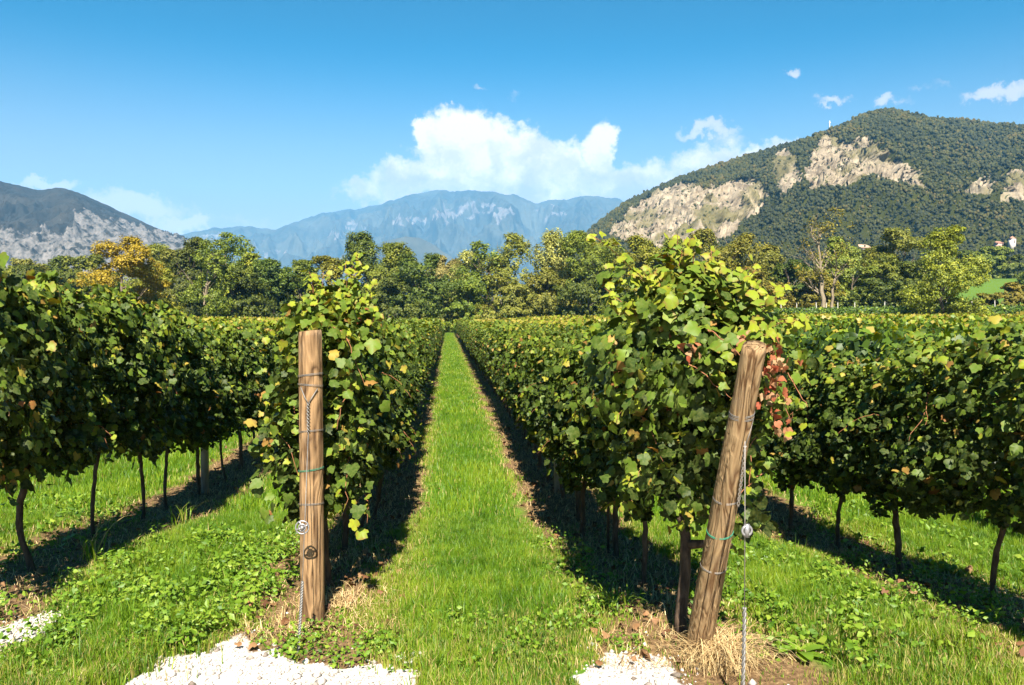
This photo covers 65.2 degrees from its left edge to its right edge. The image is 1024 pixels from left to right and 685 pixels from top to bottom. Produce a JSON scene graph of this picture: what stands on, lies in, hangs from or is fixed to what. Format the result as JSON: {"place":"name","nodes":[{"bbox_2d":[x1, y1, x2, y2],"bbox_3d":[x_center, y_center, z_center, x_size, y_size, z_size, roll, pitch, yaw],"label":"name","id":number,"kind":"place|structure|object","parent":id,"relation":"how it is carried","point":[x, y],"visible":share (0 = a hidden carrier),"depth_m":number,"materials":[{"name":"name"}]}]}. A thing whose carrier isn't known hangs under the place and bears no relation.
{"place":"outdoors","nodes":[
{"label":"outdoors","id":0,"kind":"place"},
{"bbox_2d":[0,181,221,291],"bbox_3d":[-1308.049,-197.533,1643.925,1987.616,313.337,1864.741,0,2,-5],"label":"mountain","id":1,"kind":"structure","parent":0,"point":[43,226],"depth_m":1376.95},
{"bbox_2d":[183,190,622,313],"bbox_3d":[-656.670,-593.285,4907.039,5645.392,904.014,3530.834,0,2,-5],"label":"mountain","id":2,"kind":"structure","parent":0,"point":[452,224],"depth_m":4730.29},
{"bbox_2d":[340,236,469,298],"bbox_3d":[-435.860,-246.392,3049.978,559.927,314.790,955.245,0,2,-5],"label":"hill","id":3,"kind":"structure","parent":0,"point":[420,247],"depth_m":3035.06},
{"bbox_2d":[0,332,1023,684],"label":"grass","id":4,"kind":"structure","parent":0,"point":[484,560],"depth_m":5.39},
{"bbox_2d":[0,279,1023,684],"bbox_3d":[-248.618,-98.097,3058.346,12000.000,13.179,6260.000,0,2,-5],"label":"ground","id":5,"kind":"structure","parent":0,"point":[784,675],"depth_m":5.90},
{"bbox_2d":[0,252,63,505],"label":"grapevine","id":6,"kind":"object","parent":5,"relation":"on","point":[30,415],"visible":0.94,"depth_m":5.08,"materials":[{"name":"green plant"}]},
{"bbox_2d":[11,264,66,290],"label":"deciduous tree","id":7,"kind":"object","parent":5,"relation":"on","point":[21,269],"visible":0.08,"depth_m":115.87,"materials":[{"name":"green plant"}]},
{"bbox_2d":[0,269,116,571],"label":"grapevine","id":8,"kind":"object","parent":5,"relation":"on","point":[76,398],"visible":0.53,"depth_m":5.76,"materials":[{"name":"green plant"}]},
{"bbox_2d":[45,255,85,288],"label":"deciduous tree","id":9,"kind":"object","parent":5,"relation":"on","point":[54,263],"visible":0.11,"depth_m":147.67,"materials":[{"name":"green plant"}]},
{"bbox_2d":[61,253,119,299],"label":"deciduous tree","id":10,"kind":"object","parent":5,"relation":"on","point":[80,263],"visible":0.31,"depth_m":148.29,"materials":[{"name":"green plant"}]},
{"bbox_2d":[64,515,129,562],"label":"grass tuft","id":11,"kind":"object","parent":5,"relation":"on","point":[92,551],"visible":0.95,"depth_m":5.97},
{"bbox_2d":[41,282,184,538],"bbox_3d":[-3.426,0.594,6.673,1.073,2.219,1.415,0,2,2],"label":"grapevine","id":12,"kind":"object","parent":5,"relation":"on","point":[108,314],"visible":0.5,"depth_m":6.70,"materials":[{"name":"green plant"}]},
{"bbox_2d":[68,235,171,314],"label":"deciduous tree","id":13,"kind":"object","parent":5,"relation":"on","point":[129,260],"visible":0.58,"depth_m":77.36,"materials":[{"name":"yellow plant"}]},
{"bbox_2d":[39,601,222,680],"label":"grass tuft","id":14,"kind":"object","parent":5,"relation":"on","point":[184,651],"visible":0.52,"depth_m":4.25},
{"bbox_2d":[108,243,169,297],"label":"deciduous tree","id":15,"kind":"object","parent":5,"relation":"on","point":[155,248],"visible":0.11,"depth_m":137.21,"materials":[{"name":"green plant"}]},
{"bbox_2d":[92,287,209,521],"bbox_3d":[-3.577,0.631,7.553,1.129,2.289,1.415,0,2,-1],"label":"grapevine","id":16,"kind":"object","parent":5,"relation":"on","point":[161,422],"visible":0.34,"depth_m":7.59,"materials":[{"name":"green plant"}]},
{"bbox_2d":[133,268,185,315],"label":"deciduous tree","id":17,"kind":"object","parent":5,"relation":"on","point":[169,278],"visible":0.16,"depth_m":83.83,"materials":[{"name":"green plant"}]},
{"bbox_2d":[130,248,203,304],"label":"deciduous tree","id":18,"kind":"object","parent":5,"relation":"on","point":[166,255],"visible":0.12,"depth_m":126.29,"materials":[{"name":"green plant"}]},
{"bbox_2d":[111,312,236,508],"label":"grapevine","id":19,"kind":"object","parent":5,"relation":"on","point":[195,427],"visible":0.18,"depth_m":8.66,"materials":[{"name":"green plant"}]},
{"bbox_2d":[166,236,216,316],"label":"deciduous tree","id":20,"kind":"object","parent":5,"relation":"on","point":[183,261],"visible":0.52,"depth_m":110.08,"materials":[{"name":"green plant"}]},
{"bbox_2d":[200,346,208,493],"bbox_3d":[-3.736,0.984,9.714,0.075,1.900,0.075,0,2,-5],"label":"row post","id":21,"kind":"object","parent":5,"relation":"on","point":[204,469],"visible":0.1,"depth_m":9.70,"materials":[{"name":"wood"}]},
{"bbox_2d":[174,238,241,316],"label":"deciduous tree","id":22,"kind":"object","parent":5,"relation":"on","point":[205,285],"visible":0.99,"depth_m":99.33,"materials":[{"name":"green plant"}]},
{"bbox_2d":[169,325,247,494],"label":"grapevine","id":23,"kind":"object","parent":5,"relation":"on","point":[214,411],"visible":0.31,"depth_m":9.51,"materials":[{"name":"green plant"}]},
{"bbox_2d":[196,232,255,314],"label":"deciduous tree","id":24,"kind":"object","parent":5,"relation":"on","point":[233,241],"visible":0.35,"depth_m":117.16,"materials":[{"name":"green plant"}]},
{"bbox_2d":[181,264,281,317],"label":"deciduous tree","id":25,"kind":"object","parent":5,"relation":"on","point":[250,290],"visible":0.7,"depth_m":103.68,"materials":[{"name":"green plant"}]},
{"bbox_2d":[205,322,268,481],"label":"grapevine","id":26,"kind":"object","parent":5,"relation":"on","point":[240,347],"visible":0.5,"depth_m":10.36,"materials":[{"name":"green plant"}]},
{"bbox_2d":[221,251,272,316],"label":"deciduous tree","id":27,"kind":"object","parent":5,"relation":"on","point":[249,258],"visible":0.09,"depth_m":114.31,"materials":[{"name":"green plant"}]},
{"bbox_2d":[222,324,276,467],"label":"grapevine","id":28,"kind":"object","parent":5,"relation":"on","point":[254,331],"visible":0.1,"depth_m":11.39,"materials":[{"name":"green plant"}]},
{"bbox_2d":[225,319,280,452],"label":"grapevine","id":29,"kind":"object","parent":5,"relation":"on","point":[271,368],"visible":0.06,"depth_m":12.21,"materials":[{"name":"green plant"}]},
{"bbox_2d":[246,320,283,420],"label":"grapevine","id":30,"kind":"object","parent":5,"relation":"on","point":[269,328],"visible":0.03,"depth_m":12.92,"materials":[{"name":"green plant"}]},
{"bbox_2d":[247,257,308,316],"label":"deciduous tree","id":31,"kind":"object","parent":5,"relation":"on","point":[272,272],"visible":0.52,"depth_m":110.31,"materials":[{"name":"green plant"}]},
{"bbox_2d":[266,259,318,313],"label":"deciduous tree","id":32,"kind":"object","parent":5,"relation":"on","point":[298,266],"visible":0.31,"depth_m":116.39,"materials":[{"name":"green plant"}]},
{"bbox_2d":[298,330,324,627],"bbox_3d":[-1.182,0.851,4.716,0.148,1.851,0.153,-1,2,-37],"label":"end post","id":33,"kind":"object","parent":5,"relation":"on","point":[310,384],"visible":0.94,"depth_m":4.66,"materials":[{"name":"brown wood"}]},
{"bbox_2d":[295,432,309,652],"bbox_3d":[-1.168,1.120,4.464,0.081,1.194,0.369,0,2,-5],"label":"guy wire","id":34,"kind":"object","parent":33,"relation":"attached to","point":[302,526],"visible":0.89,"depth_m":4.41,"materials":[{"name":"metal"}]},
{"bbox_2d":[241,252,402,586],"bbox_3d":[-1.231,0.553,5.305,0.971,2.292,1.429,0,2,-5],"label":"grapevine","id":35,"kind":"object","parent":5,"relation":"on","point":[344,318],"visible":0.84,"depth_m":4.92,"materials":[{"name":"green plant"}]},
{"bbox_2d":[296,255,362,299],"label":"deciduous tree","id":36,"kind":"object","parent":5,"relation":"on","point":[325,262],"visible":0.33,"depth_m":129.06,"materials":[{"name":"green plant"}]},
{"bbox_2d":[289,321,414,552],"bbox_3d":[-1.277,0.699,6.335,1.000,2.068,1.375,0,2,-4],"label":"grapevine","id":37,"kind":"object","parent":5,"relation":"on","point":[401,385],"visible":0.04,"depth_m":6.26,"materials":[{"name":"green plant"}]},
{"bbox_2d":[340,230,386,299],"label":"deciduous tree","id":38,"kind":"object","parent":5,"relation":"on","point":[361,242],"visible":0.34,"depth_m":118.08,"materials":[{"name":"green plant"}]},
{"bbox_2d":[336,322,416,528],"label":"grapevine","id":39,"kind":"object","parent":5,"relation":"on","point":[393,451],"visible":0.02,"depth_m":7.20,"materials":[{"name":"green plant"}]},
{"bbox_2d":[364,241,421,312],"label":"deciduous tree","id":40,"kind":"object","parent":5,"relation":"on","point":[392,252],"visible":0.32,"depth_m":113.05,"materials":[{"name":"green plant"}]},
{"bbox_2d":[0,606,788,684],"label":"gravel","id":41,"kind":"structure","parent":5,"relation":"on","point":[321,680],"depth_m":4.06,"materials":[{"name":"gravel"}]},
{"bbox_2d":[372,325,420,517],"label":"grapevine","id":42,"kind":"object","parent":5,"relation":"on","point":[403,367],"visible":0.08,"depth_m":8.08,"materials":[{"name":"green plant"}]},
{"bbox_2d":[375,321,418,502],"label":"grapevine","id":43,"kind":"object","parent":5,"relation":"on","point":[395,331],"visible":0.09,"depth_m":9.20,"materials":[{"name":"green plant"}]},
{"bbox_2d":[371,276,429,319],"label":"bush","id":44,"kind":"object","parent":5,"relation":"on","point":[392,286],"visible":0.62,"depth_m":102.70,"materials":[{"name":"green plant"}]},
{"bbox_2d":[380,314,423,420],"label":"grapevine","id":45,"kind":"object","parent":5,"relation":"on","point":[414,388],"visible":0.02,"depth_m":9.94,"materials":[{"name":"green plant"}]},
{"bbox_2d":[390,331,423,471],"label":"grapevine","id":46,"kind":"object","parent":5,"relation":"on","point":[416,377],"visible":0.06,"depth_m":11.13,"materials":[{"name":"green plant"}]},
{"bbox_2d":[380,252,468,318],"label":"deciduous tree","id":47,"kind":"object","parent":5,"relation":"on","point":[410,268],"visible":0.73,"depth_m":109.47,"materials":[{"name":"green plant"}]},
{"bbox_2d":[415,255,468,318],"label":"deciduous tree","id":48,"kind":"object","parent":5,"relation":"on","point":[443,267],"visible":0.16,"depth_m":137.00,"materials":[{"name":"green plant"}]},
{"bbox_2d":[438,249,488,317],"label":"deciduous tree","id":49,"kind":"object","parent":5,"relation":"on","point":[464,255],"visible":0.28,"depth_m":125.30,"materials":[{"name":"green plant"}]},
{"bbox_2d":[434,281,495,332],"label":"bush","id":50,"kind":"object","parent":5,"relation":"on","point":[469,292],"visible":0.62,"depth_m":111.72,"materials":[{"name":"green plant"}]},
{"bbox_2d":[447,240,518,313],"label":"deciduous tree","id":51,"kind":"object","parent":5,"relation":"on","point":[483,255],"visible":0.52,"depth_m":120.74,"materials":[{"name":"green plant"}]},
{"bbox_2d":[485,320,519,412],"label":"grapevine","id":52,"kind":"object","parent":5,"relation":"on","point":[500,333],"visible":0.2,"depth_m":17.88,"materials":[{"name":"green plant"}]},
{"bbox_2d":[475,231,542,314],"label":"deciduous tree","id":53,"kind":"object","parent":5,"relation":"on","point":[518,243],"visible":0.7,"depth_m":117.93,"materials":[{"name":"green plant"}]},
{"bbox_2d":[474,273,546,319],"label":"bush","id":54,"kind":"object","parent":5,"relation":"on","point":[516,288],"visible":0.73,"depth_m":106.35,"materials":[{"name":"green plant"}]},
{"bbox_2d":[491,324,530,423],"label":"grapevine","id":55,"kind":"object","parent":5,"relation":"on","point":[495,368],"visible":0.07,"depth_m":15.73,"materials":[{"name":"green plant"}]},
{"bbox_2d":[0,489,1023,680],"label":"ground weeds","id":56,"kind":"object","parent":5,"relation":"on","point":[249,587],"visible":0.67,"depth_m":4.95,"materials":[{"name":"green plant"}]},
{"bbox_2d":[0,395,1023,676],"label":"dry straw","id":57,"kind":"object","parent":5,"relation":"on","point":[334,603],"visible":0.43,"depth_m":5.99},
{"bbox_2d":[0,424,1023,684],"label":"fallen leaves","id":58,"kind":"object","parent":5,"relation":"on","point":[580,544],"visible":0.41,"depth_m":5.90,"materials":[{"name":"brown plant"}]},
{"bbox_2d":[501,333,530,447],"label":"grapevine","id":59,"kind":"object","parent":5,"relation":"on","point":[517,338],"visible":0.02,"depth_m":13.14,"materials":[{"name":"green plant"}]},
{"bbox_2d":[493,327,540,438],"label":"grapevine","id":60,"kind":"object","parent":5,"relation":"on","point":[503,383],"visible":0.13,"depth_m":14.03,"materials":[{"name":"green plant"}]},
{"bbox_2d":[505,329,562,469],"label":"grapevine","id":61,"kind":"object","parent":5,"relation":"on","point":[517,355],"visible":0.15,"depth_m":11.14,"materials":[{"name":"green plant"}]},
{"bbox_2d":[515,334,555,481],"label":"grapevine","id":62,"kind":"object","parent":5,"relation":"on","point":[535,342],"visible":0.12,"depth_m":10.08,"materials":[{"name":"green plant"}]},
{"bbox_2d":[501,266,590,317],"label":"deciduous tree","id":63,"kind":"object","parent":5,"relation":"on","point":[543,280],"visible":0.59,"depth_m":107.20,"materials":[{"name":"green plant"}]},
{"bbox_2d":[515,332,584,499],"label":"grapevine","id":64,"kind":"object","parent":5,"relation":"on","point":[535,386],"visible":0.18,"depth_m":9.26,"materials":[{"name":"green plant"}]},
{"bbox_2d":[529,344,580,520],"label":"grapevine","id":65,"kind":"object","parent":5,"relation":"on","point":[577,493],"visible":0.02,"depth_m":8.38,"materials":[{"name":"green plant"}]},
{"bbox_2d":[522,227,596,314],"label":"deciduous tree","id":66,"kind":"object","parent":5,"relation":"on","point":[551,246],"visible":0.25,"depth_m":120.25,"materials":[{"name":"green plant"}]},
{"bbox_2d":[532,339,598,537],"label":"grapevine","id":67,"kind":"object","parent":5,"relation":"on","point":[556,412],"visible":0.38,"depth_m":7.16,"materials":[{"name":"green plant"}]},
{"bbox_2d":[119,311,1023,470],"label":"vineyard","id":68,"kind":"object","parent":5,"relation":"on","point":[870,337],"visible":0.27,"depth_m":21.32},
{"bbox_2d":[547,274,630,315],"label":"deciduous tree","id":69,"kind":"object","parent":5,"relation":"on","point":[576,292],"visible":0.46,"depth_m":103.09,"materials":[{"name":"green plant"}]},
{"bbox_2d":[553,332,630,559],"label":"grapevine","id":70,"kind":"object","parent":5,"relation":"on","point":[575,385],"visible":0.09,"depth_m":6.42,"materials":[{"name":"green plant"}]},
{"bbox_2d":[557,230,636,314],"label":"deciduous tree","id":71,"kind":"object","parent":5,"relation":"on","point":[585,268],"visible":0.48,"depth_m":115.09,"materials":[{"name":"green plant"}]},
{"bbox_2d":[576,237,642,304],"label":"deciduous tree","id":72,"kind":"object","parent":5,"relation":"on","point":[633,257],"visible":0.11,"depth_m":121.50,"materials":[{"name":"green plant"}]},
{"bbox_2d":[581,582,654,616],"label":"grass tuft","id":73,"kind":"object","parent":5,"relation":"on","point":[606,598],"visible":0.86,"depth_m":4.93,"materials":[{"name":"green plant"}]},
{"bbox_2d":[605,233,665,293],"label":"deciduous tree","id":74,"kind":"object","parent":5,"relation":"on","point":[641,245],"visible":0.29,"depth_m":124.54,"materials":[{"name":"green plant"}]},
{"bbox_2d":[575,314,714,586],"bbox_3d":[0.959,0.677,5.486,1.037,2.119,1.494,0,2,2],"label":"grapevine","id":75,"kind":"object","parent":5,"relation":"on","point":[645,513],"visible":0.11,"depth_m":5.14,"materials":[{"name":"green plant"}]},
{"bbox_2d":[565,228,819,638],"bbox_3d":[0.980,0.554,4.439,1.410,2.326,1.866,0,2,-5],"label":"grapevine","id":76,"kind":"object","parent":5,"relation":"on","point":[705,331],"visible":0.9,"depth_m":4.09,"materials":[{"name":"green plant"}]},
{"bbox_2d":[673,228,746,276],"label":"deciduous tree","id":77,"kind":"object","parent":5,"relation":"on","point":[706,237],"visible":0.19,"depth_m":119.52,"materials":[{"name":"green plant"}]},
{"bbox_2d":[684,340,765,657],"bbox_3d":[1.025,0.892,3.918,0.141,1.971,0.142,0,26,-5],"label":"end post","id":78,"kind":"object","parent":5,"relation":"on","point":[726,498],"visible":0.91,"depth_m":3.79,"materials":[{"name":"brown wood"}]},
{"bbox_2d":[741,442,752,684],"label":"guy wire","id":79,"kind":"object","parent":78,"relation":"attached to","point":[746,530],"visible":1,"depth_m":3.67,"materials":[{"name":"metal"}]},
{"bbox_2d":[640,620,809,682],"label":"straw tuft","id":80,"kind":"object","parent":5,"relation":"on","point":[728,656],"visible":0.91,"depth_m":4.10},
{"bbox_2d":[714,232,776,295],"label":"deciduous tree","id":81,"kind":"object","parent":5,"relation":"on","point":[738,250],"visible":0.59,"depth_m":112.06,"materials":[{"name":"green plant"}]},
{"bbox_2d":[744,245,785,299],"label":"deciduous tree","id":82,"kind":"object","parent":5,"relation":"on","point":[773,256],"visible":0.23,"depth_m":123.16,"materials":[{"name":"green plant"}]},
{"bbox_2d":[736,265,798,308],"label":"deciduous tree","id":83,"kind":"object","parent":5,"relation":"on","point":[766,285],"visible":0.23,"depth_m":102.83,"materials":[{"name":"green plant"}]},
{"bbox_2d":[762,259,807,305],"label":"deciduous tree","id":84,"kind":"object","parent":5,"relation":"on","point":[789,271],"visible":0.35,"depth_m":116.41,"materials":[{"name":"green plant"}]},
{"bbox_2d":[757,377,842,529],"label":"grapevine","id":85,"kind":"object","parent":5,"relation":"on","point":[782,479],"visible":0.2,"depth_m":7.80,"materials":[{"name":"green plant"}]},
{"bbox_2d":[582,304,1023,315],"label":"bank vineyard","id":86,"kind":"object","parent":5,"relation":"on","point":[993,308],"visible":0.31,"depth_m":86.22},
{"bbox_2d":[778,637,830,662],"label":"leafy weed","id":87,"kind":"object","parent":5,"relation":"on","point":[808,654],"visible":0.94,"depth_m":4.25,"materials":[{"name":"green plant"}]},
{"bbox_2d":[785,270,848,307],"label":"deciduous tree","id":88,"kind":"object","parent":5,"relation":"on","point":[807,294],"visible":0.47,"depth_m":108.04,"materials":[{"name":"green plant"}]},
{"bbox_2d":[789,206,867,307],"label":"bare tree","id":89,"kind":"object","parent":5,"relation":"on","point":[819,272],"visible":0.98,"depth_m":99.79,"materials":[{"name":"brown plant"}]},
{"bbox_2d":[802,236,861,289],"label":"deciduous tree","id":90,"kind":"object","parent":5,"relation":"on","point":[843,259],"visible":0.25,"depth_m":115.47,"materials":[{"name":"green plant"}]},
{"bbox_2d":[770,345,902,550],"bbox_3d":[2.857,0.966,7.075,1.012,1.910,1.494,0,2,-2],"label":"grapevine","id":91,"kind":"object","parent":5,"relation":"on","point":[809,441],"visible":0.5,"depth_m":6.93,"materials":[{"name":"green plant"}]},
{"bbox_2d":[813,265,890,306],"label":"deciduous tree","id":92,"kind":"object","parent":5,"relation":"on","point":[845,282],"visible":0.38,"depth_m":112.17,"materials":[{"name":"green plant"}]},
{"bbox_2d":[834,277,902,307],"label":"bush","id":93,"kind":"object","parent":5,"relation":"on","point":[877,291],"visible":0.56,"depth_m":105.93,"materials":[{"name":"green plant"}]},
{"bbox_2d":[855,253,912,306],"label":"deciduous tree","id":94,"kind":"object","parent":5,"relation":"on","point":[886,264],"visible":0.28,"depth_m":114.41,"materials":[{"name":"green plant"}]},
{"bbox_2d":[854,226,927,301],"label":"deciduous tree","id":95,"kind":"object","parent":5,"relation":"on","point":[892,236],"visible":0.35,"depth_m":118.90,"materials":[{"name":"green plant"}]},
{"bbox_2d":[827,344,985,574],"bbox_3d":[2.927,0.922,6.135,1.006,1.828,1.375,0,2,0],"label":"grapevine","id":96,"kind":"object","parent":5,"relation":"on","point":[877,407],"visible":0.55,"depth_m":6.07,"materials":[{"name":"green plant"}]},
{"bbox_2d":[882,259,947,312],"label":"deciduous tree","id":97,"kind":"object","parent":5,"relation":"on","point":[908,271],"visible":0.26,"depth_m":95.52,"materials":[{"name":"green plant"}]},
{"bbox_2d":[894,224,994,314],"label":"deciduous tree","id":98,"kind":"object","parent":5,"relation":"on","point":[940,242],"visible":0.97,"depth_m":82.42,"materials":[{"name":"green plant"}]},
{"bbox_2d":[880,314,1023,605],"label":"grapevine","id":99,"kind":"object","parent":5,"relation":"on","point":[965,454],"visible":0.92,"depth_m":5.13,"materials":[{"name":"green plant"}]},
{"bbox_2d":[960,245,1022,278],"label":"deciduous tree","id":100,"kind":"object","parent":5,"relation":"on","point":[991,254],"visible":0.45,"depth_m":234.06,"materials":[{"name":"green plant"}]},
{"bbox_2d":[971,292,1023,306],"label":"bush","id":101,"kind":"object","parent":5,"relation":"on","point":[990,299],"visible":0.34,"depth_m":99.18,"materials":[{"name":"green plant"}]},
{"bbox_2d":[985,368,1023,521],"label":"grapevine","id":102,"kind":"object","parent":5,"relation":"on","point":[1016,413],"visible":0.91,"depth_m":4.59,"materials":[{"name":"green plant"}]},
{"bbox_2d":[992,254,1023,278],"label":"deciduous tree","id":103,"kind":"object","parent":5,"relation":"on","point":[1015,259],"visible":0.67,"depth_m":233.25,"materials":[{"name":"green plant"}]},
{"bbox_2d":[994,282,1023,305],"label":"bush","id":104,"kind":"object","parent":5,"relation":"on","point":[1013,292],"visible":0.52,"depth_m":98.63,"materials":[{"name":"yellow plant"}]},
{"bbox_2d":[0,0,1023,234],"label":"sky","id":105,"kind":"structure","parent":0,"point":[181,117],"materials":[{"name":"blue"}]},
{"bbox_2d":[598,122,1023,281],"bbox_3d":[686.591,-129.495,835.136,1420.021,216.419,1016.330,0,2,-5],"label":"mountain","id":106,"kind":"structure","parent":0,"point":[879,160],"depth_m":580.35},
{"bbox_2d":[558,107,1023,283],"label":"mountain forest","id":107,"kind":"object","parent":106,"relation":"on","point":[894,120],"visible":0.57,"depth_m":591.99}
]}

